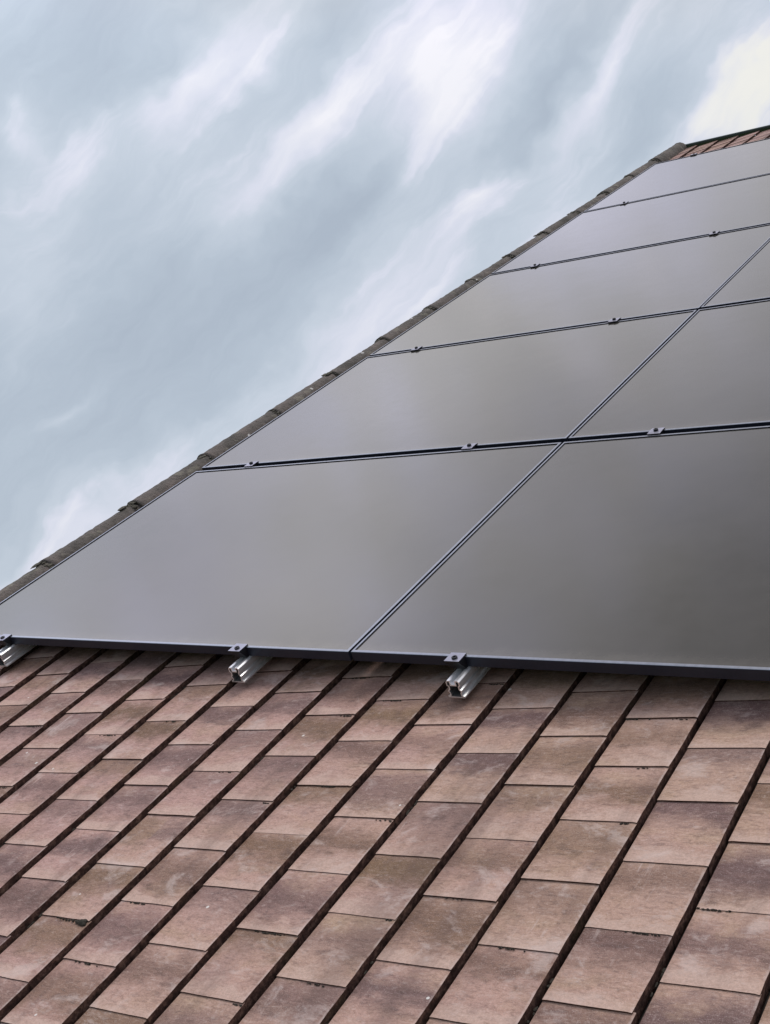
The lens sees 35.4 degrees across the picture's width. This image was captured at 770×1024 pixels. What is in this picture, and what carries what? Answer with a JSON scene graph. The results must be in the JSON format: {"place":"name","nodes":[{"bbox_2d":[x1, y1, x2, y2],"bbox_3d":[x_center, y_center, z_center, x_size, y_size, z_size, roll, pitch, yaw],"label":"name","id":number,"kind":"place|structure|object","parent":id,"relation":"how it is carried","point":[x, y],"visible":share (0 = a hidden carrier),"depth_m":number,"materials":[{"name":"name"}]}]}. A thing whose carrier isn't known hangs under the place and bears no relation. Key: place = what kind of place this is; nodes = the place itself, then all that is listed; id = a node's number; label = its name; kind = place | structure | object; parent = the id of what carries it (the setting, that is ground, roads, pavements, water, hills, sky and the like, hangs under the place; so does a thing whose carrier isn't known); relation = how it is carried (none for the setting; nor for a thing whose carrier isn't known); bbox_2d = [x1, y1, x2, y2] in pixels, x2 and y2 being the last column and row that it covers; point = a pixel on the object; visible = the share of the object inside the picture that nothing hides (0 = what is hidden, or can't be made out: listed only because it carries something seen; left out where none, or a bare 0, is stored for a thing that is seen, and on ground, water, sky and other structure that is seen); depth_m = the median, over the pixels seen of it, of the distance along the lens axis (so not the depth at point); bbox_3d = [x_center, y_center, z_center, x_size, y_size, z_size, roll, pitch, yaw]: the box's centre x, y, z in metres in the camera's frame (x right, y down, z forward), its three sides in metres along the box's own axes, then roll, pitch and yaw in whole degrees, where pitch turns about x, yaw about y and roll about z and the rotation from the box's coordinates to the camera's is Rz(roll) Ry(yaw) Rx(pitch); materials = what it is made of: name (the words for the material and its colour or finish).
{"place":"outdoors","nodes":[
{"label":"outdoors","id":0,"kind":"place"},
{"bbox_2d":[0,0,769,589],"label":"sky","id":1,"kind":"structure","parent":0,"point":[209,209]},
{"label":"ground","id":2,"kind":"structure","parent":0,"visible":0},
{"bbox_2d":[0,125,769,1023],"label":"roof","id":3,"kind":"structure","parent":2,"relation":"on","point":[194,839],"depth_m":3.14,"materials":[{"name":"tile"}]},
{"bbox_2d":[0,644,36,666],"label":"mounting rail","id":4,"kind":"object","parent":3,"relation":"attached to","point":[11,654],"visible":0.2,"depth_m":5.02,"materials":[{"name":"metal"}]},
{"bbox_2d":[0,634,12,645],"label":"end clamp","id":5,"kind":"object","parent":4,"relation":"attached to","point":[5,639],"visible":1,"depth_m":5.02,"materials":[{"name":"silver metal"}]},
{"bbox_2d":[244,461,258,466],"bbox_3d":[-0.691,-0.240,6.266,0.056,0.042,0.059,-3,25,37],"label":"clamp","id":6,"kind":"object","parent":4,"relation":"attached to","point":[252,464],"visible":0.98,"depth_m":6.25,"materials":[{"name":"silver metal"}]},
{"bbox_2d":[0,442,561,660],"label":"solar panel","id":7,"kind":"object","parent":4,"relation":"on","point":[336,559],"visible":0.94,"depth_m":5.00,"materials":[{"name":"black glass"}]},
{"bbox_2d":[410,346,422,350],"bbox_3d":[0.199,-1.007,7.494,0.056,0.042,0.059,-3,25,37],"label":"clamp","id":8,"kind":"object","parent":4,"relation":"attached to","point":[416,348],"visible":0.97,"depth_m":7.48,"materials":[{"name":"silver metal"}]},
{"bbox_2d":[202,310,696,470],"bbox_3d":[0.336,-0.640,6.448,2.212,0.037,1.670,-3,25,37],"label":"solar panel","id":9,"kind":"object","parent":4,"relation":"on","point":[558,385],"visible":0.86,"depth_m":6.30,"materials":[{"name":"black glass"}]},
{"bbox_2d":[370,224,769,355],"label":"solar panel","id":10,"kind":"object","parent":4,"relation":"on","point":[695,273],"visible":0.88,"depth_m":7.56,"materials":[{"name":"black glass"}]},
{"bbox_2d":[491,174,769,273],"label":"solar panel","id":11,"kind":"object","parent":4,"relation":"on","point":[723,207],"visible":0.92,"depth_m":8.90,"materials":[{"name":"black glass"}]},
{"bbox_2d":[584,138,769,211],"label":"solar panel","id":12,"kind":"object","parent":4,"relation":"on","point":[727,164],"visible":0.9,"depth_m":10.29,"materials":[{"name":"black glass"}]},
{"bbox_2d":[228,656,272,682],"bbox_3d":[1.723,-1.367,7.277,0.060,0.060,8.565,-3,25,37],"label":"mounting rail","id":13,"kind":"object","parent":3,"relation":"attached to","point":[242,670],"visible":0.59,"depth_m":4.21,"materials":[{"name":"metal"}]},
{"bbox_2d":[228,643,248,657],"bbox_3d":[-0.510,0.489,4.220,0.054,0.045,0.048,-3,25,37],"label":"end clamp","id":14,"kind":"object","parent":13,"relation":"attached to","point":[237,650],"visible":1,"depth_m":4.21,"materials":[{"name":"silver metal"}]},
{"bbox_2d":[461,443,477,449],"bbox_3d":[0.385,-0.288,5.456,0.056,0.042,0.059,-3,25,37],"label":"clamp","id":15,"kind":"object","parent":13,"relation":"attached to","point":[469,446],"visible":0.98,"depth_m":5.44,"materials":[{"name":"silver metal"}]},
{"bbox_2d":[608,317,620,322],"bbox_3d":[1.275,-1.055,6.685,0.056,0.042,0.059,-3,25,37],"label":"clamp","id":16,"kind":"object","parent":13,"relation":"attached to","point":[614,320],"visible":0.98,"depth_m":6.67,"materials":[{"name":"silver metal"}]},
{"bbox_2d":[446,666,490,697],"bbox_3d":[2.452,-1.399,6.728,0.060,0.060,8.568,-3,25,37],"label":"mounting rail","id":17,"kind":"object","parent":3,"relation":"attached to","point":[461,683],"visible":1,"depth_m":3.65,"materials":[{"name":"metal"}]},
{"bbox_2d":[444,652,467,668],"bbox_3d":[0.218,0.457,3.673,0.054,0.045,0.048,-3,25,37],"label":"end clamp","id":18,"kind":"object","parent":17,"relation":"attached to","point":[454,660],"visible":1,"depth_m":3.66,"materials":[{"name":"silver metal"}]},
{"bbox_2d":[351,426,769,680],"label":"solar panel","id":19,"kind":"object","parent":17,"relation":"on","point":[644,555],"visible":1,"depth_m":3.94,"materials":[{"name":"black glass"}]},
{"bbox_2d":[647,427,664,434],"bbox_3d":[1.108,-0.320,4.912,0.056,0.042,0.059,-3,25,37],"label":"clamp","id":20,"kind":"object","parent":17,"relation":"attached to","point":[654,431],"visible":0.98,"depth_m":4.90,"materials":[{"name":"silver metal"}]},
{"bbox_2d":[568,299,769,441],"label":"solar panel","id":21,"kind":"object","parent":17,"relation":"on","point":[707,369],"visible":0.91,"depth_m":5.34,"materials":[{"name":"black glass"}]},
{"bbox_2d":[701,240,769,308],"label":"solar panel","id":22,"kind":"object","parent":17,"relation":"on","point":[748,281],"visible":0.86,"depth_m":6.54,"materials":[{"name":"black glass"}]}
]}

